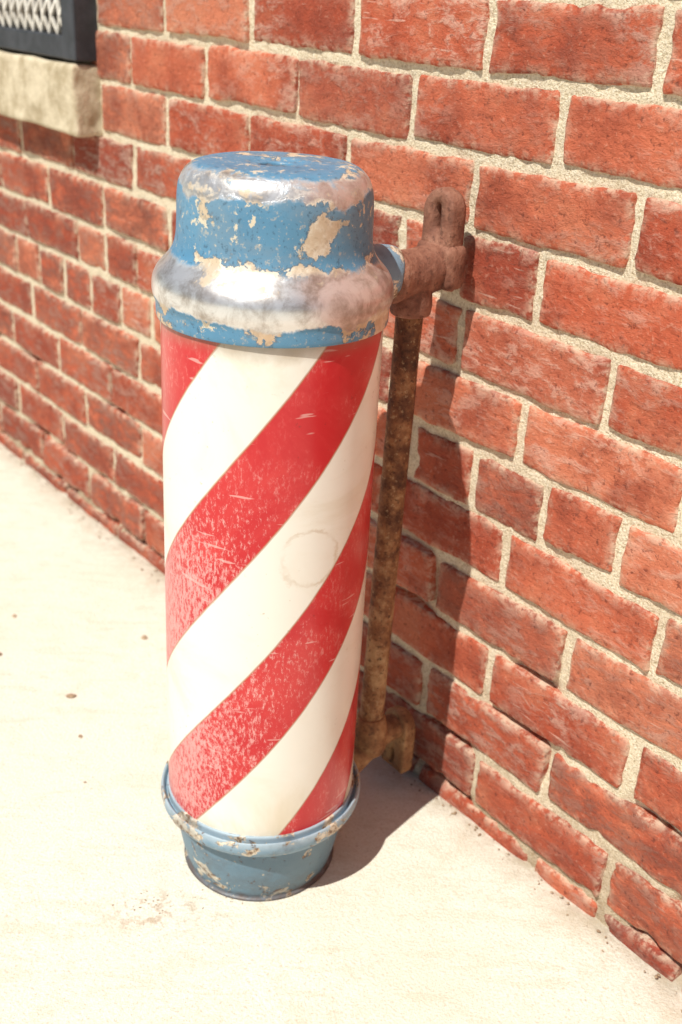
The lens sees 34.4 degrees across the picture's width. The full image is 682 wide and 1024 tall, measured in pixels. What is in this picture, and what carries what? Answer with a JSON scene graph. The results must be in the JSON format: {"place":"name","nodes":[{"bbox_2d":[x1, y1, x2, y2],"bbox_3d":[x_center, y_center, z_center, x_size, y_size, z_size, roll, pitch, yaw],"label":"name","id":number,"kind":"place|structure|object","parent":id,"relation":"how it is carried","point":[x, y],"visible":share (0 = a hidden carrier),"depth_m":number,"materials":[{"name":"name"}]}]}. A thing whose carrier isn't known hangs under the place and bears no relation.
{"place":"outdoors","nodes":[
{"label":"outdoors","id":0,"kind":"place"},
{"bbox_2d":[0,0,61,33],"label":"window grate","id":1,"kind":"object","parent":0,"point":[13,18],"visible":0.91,"depth_m":1.77,"materials":[{"name":"white metal"}]},
{"bbox_2d":[0,443,681,1023],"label":"sidewalk","id":2,"kind":"structure","parent":0,"point":[414,905],"depth_m":1.25,"materials":[{"name":"concrete"}]},
{"bbox_2d":[151,151,465,901],"bbox_3d":[-0.054,0.026,1.189,0.330,0.790,0.228,-37,46,-54],"label":"barber pole","id":3,"kind":"object","parent":2,"relation":"on","point":[282,284],"visible":1,"depth_m":1.05,"materials":[{"name":"metal"}]},
{"bbox_2d":[0,0,681,990],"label":"bricks","id":4,"kind":"object","parent":2,"relation":"on","point":[608,44],"visible":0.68,"depth_m":1.21,"materials":[{"name":"red brick"}]},
{"bbox_2d":[0,48,102,137],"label":"window sill","id":5,"kind":"structure","parent":4,"relation":"attached to","point":[61,94],"depth_m":1.75,"materials":[{"name":"beige stone"}]},
{"bbox_2d":[0,119,107,515],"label":"mortar under window","id":6,"kind":"object","parent":4,"relation":"attached to","point":[97,434],"visible":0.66,"depth_m":2.04,"materials":[{"name":"beige concrete"}]},
{"bbox_2d":[95,0,681,974],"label":"mortar","id":7,"kind":"object","parent":4,"relation":"attached to","point":[567,90],"visible":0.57,"depth_m":1.18,"materials":[{"name":"beige concrete"}]},
{"bbox_2d":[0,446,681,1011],"bbox_3d":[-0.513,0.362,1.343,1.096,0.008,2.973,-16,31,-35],"label":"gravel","id":8,"kind":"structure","parent":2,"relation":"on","point":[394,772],"depth_m":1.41,"materials":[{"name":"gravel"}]},
{"label":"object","id":9,"kind":"object","parent":2,"relation":"on","visible":0},
{"bbox_2d":[0,0,97,61],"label":"window","id":10,"kind":"structure","parent":9,"relation":"attached to","point":[75,40],"depth_m":1.69,"materials":[{"name":"metal"}]},
{"bbox_2d":[0,0,61,31],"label":"window pane","id":11,"kind":"structure","parent":10,"relation":"in","point":[1,8],"depth_m":1.97,"materials":[{"name":"glass"}]},
{"bbox_2d":[0,24,63,58],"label":"window frame bottom","id":12,"kind":"structure","parent":10,"relation":"in","point":[45,43],"depth_m":1.78,"materials":[{"name":"metal"}]},
{"bbox_2d":[60,0,97,61],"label":"window frame right","id":13,"kind":"structure","parent":10,"relation":"in","point":[79,23],"depth_m":1.67,"materials":[{"name":"metal"}]}
]}

